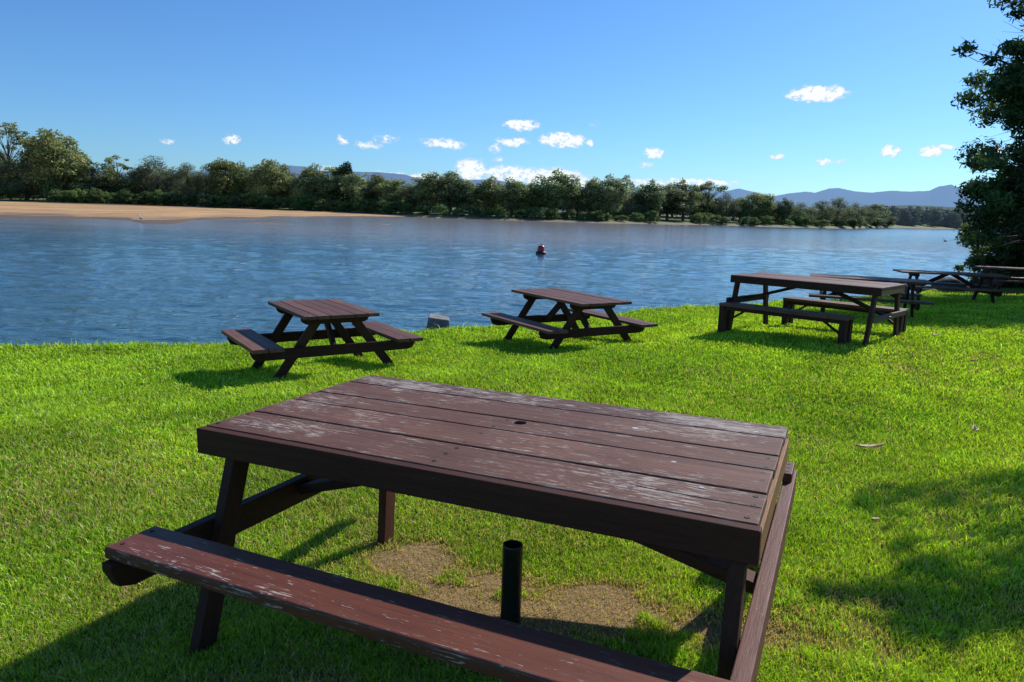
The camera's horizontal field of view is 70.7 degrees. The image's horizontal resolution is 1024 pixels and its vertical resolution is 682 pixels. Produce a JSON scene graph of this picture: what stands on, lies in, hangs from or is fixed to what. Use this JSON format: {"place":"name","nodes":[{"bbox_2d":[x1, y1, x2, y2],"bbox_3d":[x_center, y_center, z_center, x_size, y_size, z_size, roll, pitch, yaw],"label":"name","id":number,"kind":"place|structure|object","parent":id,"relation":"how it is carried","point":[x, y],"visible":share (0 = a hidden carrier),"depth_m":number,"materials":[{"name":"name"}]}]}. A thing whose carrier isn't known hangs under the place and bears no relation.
{"place":"outdoors","nodes":[
{"label":"outdoors","id":0,"kind":"place"},
{"bbox_2d":[0,200,411,223],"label":"sandbar","id":1,"kind":"structure","parent":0,"point":[157,214],"depth_m":184.38,"materials":[{"name":"sand"}]},
{"bbox_2d":[21,165,686,214],"bbox_3d":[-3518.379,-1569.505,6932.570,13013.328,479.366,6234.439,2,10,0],"label":"hills","id":2,"kind":"structure","parent":0,"point":[387,176],"depth_m":8547.99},
{"bbox_2d":[0,195,960,228],"bbox_3d":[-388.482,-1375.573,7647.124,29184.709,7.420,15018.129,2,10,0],"label":"land","id":3,"kind":"structure","parent":0,"point":[675,220],"depth_m":339.59,"materials":[{"name":"sand"}]},
{"bbox_2d":[1,176,20,199],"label":"mangrove bush","id":4,"kind":"object","parent":3,"relation":"on","point":[11,195],"visible":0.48,"depth_m":346.34,"materials":[{"name":"green plant"}]},
{"bbox_2d":[0,121,35,198],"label":"gum tree","id":5,"kind":"object","parent":3,"relation":"on","point":[15,133],"visible":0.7,"depth_m":353.67,"materials":[{"name":"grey plant"}]},
{"bbox_2d":[0,150,50,199],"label":"casuarina tree","id":6,"kind":"object","parent":3,"relation":"on","point":[13,165],"visible":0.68,"depth_m":341.76,"materials":[{"name":"green plant"}]},
{"bbox_2d":[41,176,63,200],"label":"mangrove bush","id":7,"kind":"object","parent":3,"relation":"on","point":[50,184],"visible":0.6,"depth_m":339.48,"materials":[{"name":"green plant"}]},
{"bbox_2d":[15,128,92,200],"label":"fig tree","id":8,"kind":"object","parent":3,"relation":"on","point":[59,156],"visible":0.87,"depth_m":339.41,"materials":[{"name":"green plant"}]},
{"bbox_2d":[47,189,66,201],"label":"mangrove bush","id":9,"kind":"object","parent":3,"relation":"on","point":[54,194],"visible":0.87,"depth_m":331.21,"materials":[{"name":"green plant"}]},
{"bbox_2d":[50,165,96,194],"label":"gum tree","id":10,"kind":"object","parent":3,"relation":"on","point":[79,185],"visible":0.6,"depth_m":344.88,"materials":[{"name":"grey plant"}]},
{"bbox_2d":[66,188,90,202],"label":"mangrove bush","id":11,"kind":"object","parent":3,"relation":"on","point":[78,197],"visible":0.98,"depth_m":332.52,"materials":[{"name":"green plant"}]},
{"bbox_2d":[72,166,102,198],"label":"gum tree","id":12,"kind":"object","parent":3,"relation":"on","point":[87,179],"visible":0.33,"depth_m":349.78,"materials":[{"name":"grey plant"}]},
{"bbox_2d":[83,158,99,185],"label":"gum tree","id":13,"kind":"object","parent":3,"relation":"on","point":[90,163],"visible":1,"depth_m":347.78,"materials":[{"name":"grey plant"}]},
{"bbox_2d":[79,187,104,202],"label":"mangrove bush","id":14,"kind":"object","parent":3,"relation":"on","point":[96,196],"visible":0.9,"depth_m":336.98,"materials":[{"name":"green plant"}]},
{"bbox_2d":[92,191,113,203],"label":"mangrove bush","id":15,"kind":"object","parent":3,"relation":"on","point":[109,198],"visible":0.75,"depth_m":341.20,"materials":[{"name":"green plant"}]},
{"bbox_2d":[88,166,136,202],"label":"gum tree","id":16,"kind":"object","parent":3,"relation":"on","point":[110,180],"visible":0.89,"depth_m":350.92,"materials":[{"name":"green plant"}]},
{"bbox_2d":[97,155,132,202],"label":"gum tree","id":17,"kind":"object","parent":3,"relation":"on","point":[108,160],"visible":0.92,"depth_m":355.61,"materials":[{"name":"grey plant"}]},
{"bbox_2d":[116,188,135,203],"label":"mangrove bush","id":18,"kind":"object","parent":3,"relation":"on","point":[120,196],"visible":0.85,"depth_m":346.48,"materials":[{"name":"green plant"}]},
{"bbox_2d":[123,193,146,204],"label":"mangrove bush","id":19,"kind":"object","parent":3,"relation":"on","point":[138,197],"visible":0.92,"depth_m":346.51,"materials":[{"name":"green plant"}]},
{"bbox_2d":[126,165,154,197],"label":"casuarina tree","id":20,"kind":"object","parent":3,"relation":"on","point":[137,180],"visible":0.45,"depth_m":360.88,"materials":[{"name":"green plant"}]},
{"bbox_2d":[126,155,183,203],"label":"casuarina tree","id":21,"kind":"object","parent":3,"relation":"on","point":[151,171],"visible":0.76,"depth_m":359.18,"materials":[{"name":"green plant"}]},
{"bbox_2d":[146,189,171,204],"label":"mangrove bush","id":22,"kind":"object","parent":3,"relation":"on","point":[157,193],"visible":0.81,"depth_m":349.39,"materials":[{"name":"green plant"}]},
{"bbox_2d":[159,192,185,205],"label":"mangrove bush","id":23,"kind":"object","parent":3,"relation":"on","point":[169,195],"visible":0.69,"depth_m":350.57,"materials":[{"name":"green plant"}]},
{"bbox_2d":[170,192,193,205],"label":"mangrove bush","id":24,"kind":"object","parent":3,"relation":"on","point":[176,199],"visible":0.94,"depth_m":349.45,"materials":[{"name":"green plant"}]},
{"bbox_2d":[162,162,205,204],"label":"casuarina tree","id":25,"kind":"object","parent":3,"relation":"on","point":[184,173],"visible":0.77,"depth_m":362.83,"materials":[{"name":"green plant"}]},
{"bbox_2d":[196,192,214,206],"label":"mangrove bush","id":26,"kind":"object","parent":3,"relation":"on","point":[204,201],"visible":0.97,"depth_m":347.70,"materials":[{"name":"green plant"}]},
{"bbox_2d":[193,165,220,204],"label":"casuarina tree","id":27,"kind":"object","parent":3,"relation":"on","point":[204,185],"visible":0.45,"depth_m":364.69,"materials":[{"name":"green plant"}]},
{"bbox_2d":[215,195,232,206],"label":"mangrove bush","id":28,"kind":"object","parent":3,"relation":"on","point":[225,199],"visible":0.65,"depth_m":349.59,"materials":[{"name":"green plant"}]},
{"bbox_2d":[203,157,246,206],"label":"fig tree","id":29,"kind":"object","parent":3,"relation":"on","point":[217,168],"visible":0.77,"depth_m":358.36,"materials":[{"name":"green plant"}]},
{"bbox_2d":[228,194,248,207],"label":"mangrove bush","id":30,"kind":"object","parent":3,"relation":"on","point":[234,202],"visible":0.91,"depth_m":344.45,"materials":[{"name":"green plant"}]},
{"bbox_2d":[230,168,258,195],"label":"gum tree","id":31,"kind":"object","parent":3,"relation":"on","point":[245,182],"visible":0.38,"depth_m":357.68,"materials":[{"name":"green plant"}]},
{"bbox_2d":[243,193,267,208],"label":"mangrove bush","id":32,"kind":"object","parent":3,"relation":"on","point":[250,200],"visible":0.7,"depth_m":340.74,"materials":[{"name":"green plant"}]},
{"bbox_2d":[255,195,275,208],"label":"mangrove bush","id":33,"kind":"object","parent":3,"relation":"on","point":[260,205],"visible":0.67,"depth_m":339.21,"materials":[{"name":"green plant"}]},
{"bbox_2d":[245,159,296,198],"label":"fig tree","id":34,"kind":"object","parent":3,"relation":"on","point":[278,177],"visible":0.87,"depth_m":346.24,"materials":[{"name":"green plant"}]},
{"bbox_2d":[266,196,288,208],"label":"mangrove bush","id":35,"kind":"object","parent":3,"relation":"on","point":[279,199],"visible":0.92,"depth_m":336.15,"materials":[{"name":"green plant"}]},
{"bbox_2d":[289,193,315,209],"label":"mangrove bush","id":36,"kind":"object","parent":3,"relation":"on","point":[297,200],"visible":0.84,"depth_m":333.15,"materials":[{"name":"green plant"}]},
{"bbox_2d":[286,163,332,208],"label":"gum tree","id":37,"kind":"object","parent":3,"relation":"on","point":[303,181],"visible":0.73,"depth_m":339.82,"materials":[{"name":"green plant"}]},
{"bbox_2d":[306,166,347,204],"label":"gum tree","id":38,"kind":"object","parent":3,"relation":"on","point":[324,193],"visible":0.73,"depth_m":338.94,"materials":[{"name":"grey plant"}]},
{"bbox_2d":[321,199,347,211],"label":"mangrove bush","id":39,"kind":"object","parent":3,"relation":"on","point":[336,202],"visible":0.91,"depth_m":321.00,"materials":[{"name":"green plant"}]},
{"bbox_2d":[328,161,355,202],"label":"pine tree","id":40,"kind":"object","parent":3,"relation":"on","point":[345,167],"visible":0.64,"depth_m":337.19,"materials":[{"name":"green plant"}]},
{"bbox_2d":[340,173,379,210],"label":"gum tree","id":41,"kind":"object","parent":3,"relation":"on","point":[352,189],"visible":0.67,"depth_m":329.50,"materials":[{"name":"green plant"}]},
{"bbox_2d":[352,196,368,211],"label":"mangrove bush","id":42,"kind":"object","parent":3,"relation":"on","point":[359,203],"visible":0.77,"depth_m":312.17,"materials":[{"name":"green plant"}]},
{"bbox_2d":[360,201,382,212],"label":"mangrove bush","id":43,"kind":"object","parent":3,"relation":"on","point":[372,205],"visible":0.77,"depth_m":307.63,"materials":[{"name":"green plant"}]},
{"bbox_2d":[354,173,397,205],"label":"gum tree","id":44,"kind":"object","parent":3,"relation":"on","point":[373,194],"visible":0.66,"depth_m":319.96,"materials":[{"name":"green plant"}]},
{"bbox_2d":[381,200,405,212],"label":"mangrove bush","id":45,"kind":"object","parent":3,"relation":"on","point":[398,204],"visible":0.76,"depth_m":299.34,"materials":[{"name":"green plant"}]},
{"bbox_2d":[376,178,412,211],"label":"gum tree","id":46,"kind":"object","parent":3,"relation":"on","point":[391,186],"visible":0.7,"depth_m":310.77,"materials":[{"name":"green plant"}]},
{"bbox_2d":[395,184,421,208],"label":"gum tree","id":47,"kind":"object","parent":3,"relation":"on","point":[409,190],"visible":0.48,"depth_m":306.29,"materials":[{"name":"green plant"}]},
{"bbox_2d":[400,203,416,213],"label":"mangrove bush","id":48,"kind":"object","parent":3,"relation":"on","point":[406,209],"visible":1,"depth_m":295.41,"materials":[{"name":"green plant"}]},
{"bbox_2d":[416,205,436,213],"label":"mangrove bush","id":49,"kind":"object","parent":3,"relation":"on","point":[420,210],"visible":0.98,"depth_m":290.24,"materials":[{"name":"green plant"}]},
{"bbox_2d":[409,172,447,210],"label":"gum tree","id":50,"kind":"object","parent":3,"relation":"on","point":[424,195],"visible":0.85,"depth_m":301.30,"materials":[{"name":"green plant"}]},
{"bbox_2d":[428,170,470,213],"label":"gum tree","id":51,"kind":"object","parent":3,"relation":"on","point":[451,178],"visible":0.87,"depth_m":298.94,"materials":[{"name":"green plant"}]},
{"bbox_2d":[451,180,485,214],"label":"gum tree","id":52,"kind":"object","parent":3,"relation":"on","point":[469,185],"visible":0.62,"depth_m":298.70,"materials":[{"name":"green plant"}]},
{"bbox_2d":[466,176,502,210],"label":"gum tree","id":53,"kind":"object","parent":3,"relation":"on","point":[484,197],"visible":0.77,"depth_m":293.23,"materials":[{"name":"green plant"}]},
{"bbox_2d":[488,176,535,216],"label":"gum tree","id":54,"kind":"object","parent":3,"relation":"on","point":[511,200],"visible":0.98,"depth_m":288.43,"materials":[{"name":"green plant"}]},
{"bbox_2d":[521,181,546,213],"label":"gum tree","id":55,"kind":"object","parent":3,"relation":"on","point":[536,202],"visible":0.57,"depth_m":294.62,"materials":[{"name":"green plant"}]},
{"bbox_2d":[524,207,544,218],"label":"mangrove bush","id":56,"kind":"object","parent":3,"relation":"on","point":[531,210],"visible":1,"depth_m":279.21,"materials":[{"name":"green plant"}]},
{"bbox_2d":[544,207,559,218],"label":"mangrove bush","id":57,"kind":"object","parent":3,"relation":"on","point":[553,210],"visible":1,"depth_m":281.75,"materials":[{"name":"green plant"}]},
{"bbox_2d":[526,168,583,212],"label":"gum tree","id":58,"kind":"object","parent":3,"relation":"on","point":[560,189],"visible":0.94,"depth_m":291.19,"materials":[{"name":"green plant"}]},
{"bbox_2d":[563,184,592,215],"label":"casuarina tree","id":59,"kind":"object","parent":3,"relation":"on","point":[579,209],"visible":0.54,"depth_m":297.62,"materials":[{"name":"green plant"}]},
{"bbox_2d":[577,176,605,213],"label":"gum tree","id":60,"kind":"object","parent":3,"relation":"on","point":[592,203],"visible":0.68,"depth_m":296.57,"materials":[{"name":"green plant"}]},
{"bbox_2d":[591,212,613,220],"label":"mangrove bush","id":61,"kind":"object","parent":3,"relation":"on","point":[601,218],"visible":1,"depth_m":285.93,"materials":[{"name":"green plant"}]},
{"bbox_2d":[581,173,632,217],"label":"gum tree","id":62,"kind":"object","parent":3,"relation":"on","point":[612,194],"visible":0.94,"depth_m":295.04,"materials":[{"name":"green plant"}]},
{"bbox_2d":[619,188,646,215],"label":"casuarina tree","id":63,"kind":"object","parent":3,"relation":"on","point":[627,204],"visible":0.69,"depth_m":316.65,"materials":[{"name":"green plant"}]},
{"bbox_2d":[629,179,667,216],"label":"gum tree","id":64,"kind":"object","parent":3,"relation":"on","point":[654,198],"visible":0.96,"depth_m":315.92,"materials":[{"name":"green plant"}]},
{"bbox_2d":[641,210,660,221],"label":"mangrove bush","id":65,"kind":"object","parent":3,"relation":"on","point":[654,217],"visible":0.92,"depth_m":307.59,"materials":[{"name":"green plant"}]},
{"bbox_2d":[658,184,692,220],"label":"gum tree","id":66,"kind":"object","parent":3,"relation":"on","point":[677,204],"visible":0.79,"depth_m":330.05,"materials":[{"name":"green plant"}]},
{"bbox_2d":[668,177,702,220],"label":"gum tree","id":67,"kind":"object","parent":3,"relation":"on","point":[693,196],"visible":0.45,"depth_m":337.99,"materials":[{"name":"green plant"}]},
{"bbox_2d":[687,214,710,222],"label":"mangrove bush","id":68,"kind":"object","parent":3,"relation":"on","point":[699,218],"visible":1,"depth_m":337.86,"materials":[{"name":"green plant"}]},
{"bbox_2d":[694,181,729,216],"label":"gum tree","id":69,"kind":"object","parent":3,"relation":"on","point":[708,187],"visible":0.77,"depth_m":353.03,"materials":[{"name":"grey plant"}]},
{"bbox_2d":[707,215,730,223],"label":"mangrove bush","id":70,"kind":"object","parent":3,"relation":"on","point":[723,219],"visible":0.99,"depth_m":339.45,"materials":[{"name":"green plant"}]},
{"bbox_2d":[712,192,741,221],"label":"casuarina tree","id":71,"kind":"object","parent":3,"relation":"on","point":[722,211],"visible":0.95,"depth_m":354.21,"materials":[{"name":"green plant"}]},
{"bbox_2d":[729,197,754,222],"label":"gum tree","id":72,"kind":"object","parent":3,"relation":"on","point":[742,213],"visible":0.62,"depth_m":359.22,"materials":[{"name":"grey plant"}]},
{"bbox_2d":[741,191,777,218],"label":"fig tree","id":73,"kind":"object","parent":3,"relation":"on","point":[766,201],"visible":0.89,"depth_m":357.85,"materials":[{"name":"green plant"}]},
{"bbox_2d":[775,197,794,223],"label":"gum tree","id":74,"kind":"object","parent":3,"relation":"on","point":[785,209],"visible":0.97,"depth_m":359.94,"materials":[{"name":"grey plant"}]},
{"bbox_2d":[792,215,811,225],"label":"mangrove bush","id":75,"kind":"object","parent":3,"relation":"on","point":[800,220],"visible":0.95,"depth_m":362.76,"materials":[{"name":"green plant"}]},
{"bbox_2d":[789,202,819,224],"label":"casuarina tree","id":76,"kind":"object","parent":3,"relation":"on","point":[803,210],"visible":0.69,"depth_m":370.63,"materials":[{"name":"green plant"}]},
{"bbox_2d":[808,200,839,221],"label":"casuarina tree","id":77,"kind":"object","parent":3,"relation":"on","point":[826,215],"visible":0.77,"depth_m":384.67,"materials":[{"name":"green plant"}]},
{"bbox_2d":[823,197,857,222],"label":"casuarina tree","id":78,"kind":"object","parent":3,"relation":"on","point":[839,207],"visible":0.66,"depth_m":400.00,"materials":[{"name":"green plant"}]},
{"bbox_2d":[844,202,867,224],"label":"casuarina tree","id":79,"kind":"object","parent":3,"relation":"on","point":[863,210],"visible":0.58,"depth_m":421.73,"materials":[{"name":"green plant"}]},
{"bbox_2d":[845,218,867,227],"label":"mangrove bush","id":80,"kind":"object","parent":3,"relation":"on","point":[855,221],"visible":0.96,"depth_m":414.10,"materials":[{"name":"green plant"}]},
{"bbox_2d":[858,204,880,225],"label":"casuarina tree","id":81,"kind":"object","parent":3,"relation":"on","point":[873,216],"visible":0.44,"depth_m":507.05,"materials":[{"name":"green plant"}]},
{"bbox_2d":[868,203,891,220],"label":"gum tree","id":82,"kind":"object","parent":3,"relation":"on","point":[877,208],"visible":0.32,"depth_m":580.32,"materials":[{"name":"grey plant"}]},
{"bbox_2d":[896,208,913,224],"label":"distant tree","id":83,"kind":"object","parent":3,"relation":"on","point":[903,218],"visible":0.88,"depth_m":718.87,"materials":[{"name":"green plant"}]},
{"bbox_2d":[917,209,929,224],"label":"distant tree","id":84,"kind":"object","parent":3,"relation":"on","point":[924,218],"visible":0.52,"depth_m":773.56,"materials":[{"name":"green plant"}]},
{"bbox_2d":[927,208,943,226],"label":"distant tree","id":85,"kind":"object","parent":3,"relation":"on","point":[937,215],"visible":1,"depth_m":770.32,"materials":[{"name":"green plant"}]},
{"bbox_2d":[944,211,962,227],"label":"distant tree","id":86,"kind":"object","parent":3,"relation":"on","point":[952,217],"visible":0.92,"depth_m":801.69,"materials":[{"name":"green plant"}]},
{"bbox_2d":[0,217,1002,347],"bbox_3d":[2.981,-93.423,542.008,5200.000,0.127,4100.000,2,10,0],"label":"river","id":87,"kind":"structure","parent":0,"point":[84,281],"depth_m":39.44,"materials":[{"name":"liquid"}]},
{"bbox_2d":[0,290,1023,681],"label":"grass","id":88,"kind":"structure","parent":0,"point":[990,460],"depth_m":4.35,"materials":[{"name":"plant"}]},
{"bbox_2d":[0,286,1023,681],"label":"ground","id":89,"kind":"structure","parent":0,"point":[490,580],"depth_m":3.33,"materials":[{"name":"soil"}]},
{"bbox_2d":[221,299,422,378],"bbox_3d":[-2.351,0.004,8.932,2.044,0.862,1.484,-5,12,-34],"label":"picnic table","id":90,"kind":"object","parent":89,"relation":"on","point":[262,348],"visible":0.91,"depth_m":8.66,"materials":[{"name":"wood"}]},
{"bbox_2d":[426,313,449,330],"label":"concrete block","id":91,"kind":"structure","parent":89,"relation":"on","point":[441,321],"depth_m":13.76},
{"bbox_2d":[102,375,796,681],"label":"picnic table","id":92,"kind":"object","parent":89,"relation":"on","point":[700,493],"visible":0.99,"depth_m":2.56,"materials":[{"name":"paint"}]},
{"bbox_2d":[500,540,522,623],"bbox_3d":[-0.004,1.006,2.843,0.094,0.440,0.094,2,10,0],"label":"umbrella sleeve","id":93,"kind":"object","parent":89,"relation":"on","point":[511,579],"visible":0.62,"depth_m":2.80,"materials":[{"name":"metal"}]},
{"bbox_2d":[482,288,657,348],"bbox_3d":[0.845,-0.298,10.992,1.954,0.805,1.897,-4,12,-31],"label":"picnic table","id":94,"kind":"object","parent":89,"relation":"on","point":[582,305],"visible":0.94,"depth_m":10.68,"materials":[{"name":"wood"}]},
{"bbox_2d":[717,302,853,344],"bbox_3d":[3.966,-0.215,10.614,1.900,0.516,0.300,11,14,43],"label":"bench","id":95,"kind":"object","parent":89,"relation":"on","point":[844,322],"visible":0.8,"depth_m":10.43,"materials":[{"name":"wood"}]},
{"bbox_2d":[726,272,906,345],"bbox_3d":[4.614,-0.474,11.053,2.223,0.949,1.521,11,14,43],"label":"picnic table","id":96,"kind":"object","parent":89,"relation":"on","point":[841,287],"visible":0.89,"depth_m":10.63,"materials":[{"name":"paint"}]},
{"bbox_2d":[781,296,908,333],"bbox_3d":[5.332,-0.361,11.677,1.860,0.515,0.300,11,14,43],"label":"bench","id":97,"kind":"object","parent":89,"relation":"on","point":[790,302],"visible":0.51,"depth_m":11.64,"materials":[{"name":"wood"}]},
{"bbox_2d":[809,273,933,318],"bbox_3d":[6.929,-0.803,14.139,2.098,0.877,1.884,6,11,21],"label":"picnic table","id":98,"kind":"object","parent":89,"relation":"on","point":[910,301],"visible":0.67,"depth_m":13.61,"materials":[{"name":"wood"}]},
{"bbox_2d":[931,277,969,291],"bbox_3d":[16.479,-1.975,27.178,1.507,0.896,1.091,0,10,-11],"label":"boulder","id":99,"kind":"object","parent":89,"relation":"on","point":[949,280],"visible":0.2,"depth_m":26.82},
{"bbox_2d":[893,269,1017,303],"bbox_3d":[11.047,-1.313,18.291,2.446,0.847,1.784,4,10,12],"label":"picnic table","id":100,"kind":"object","parent":89,"relation":"on","point":[990,291],"visible":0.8,"depth_m":17.99,"materials":[{"name":"wood"}]},
{"bbox_2d":[950,0,1023,249],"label":"shade tree","id":101,"kind":"object","parent":89,"relation":"on","point":[998,194],"visible":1,"depth_m":20.57,"materials":[{"name":"green plant"}]},
{"bbox_2d":[951,186,1023,287],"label":"bank shrub","id":102,"kind":"object","parent":89,"relation":"on","point":[1009,255],"visible":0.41,"depth_m":24.81,"materials":[{"name":"green plant"}]},
{"bbox_2d":[965,266,1023,288],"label":"picnic table","id":103,"kind":"object","parent":89,"relation":"on","point":[998,282],"visible":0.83,"depth_m":21.07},
{"bbox_2d":[0,0,1023,196],"label":"sky","id":104,"kind":"structure","parent":0,"point":[777,97],"materials":[{"name":"blue"}]},
{"bbox_2d":[634,185,984,209],"bbox_3d":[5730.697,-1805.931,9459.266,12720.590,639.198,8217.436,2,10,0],"label":"mountains","id":105,"kind":"structure","parent":0,"point":[945,196],"depth_m":10272.14,"materials":[{"name":"blue"}]},
{"bbox_2d":[804,205,969,212],"bbox_3d":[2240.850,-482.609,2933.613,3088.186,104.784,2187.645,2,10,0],"label":"foothills","id":106,"kind":"structure","parent":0,"point":[923,207],"depth_m":2970.22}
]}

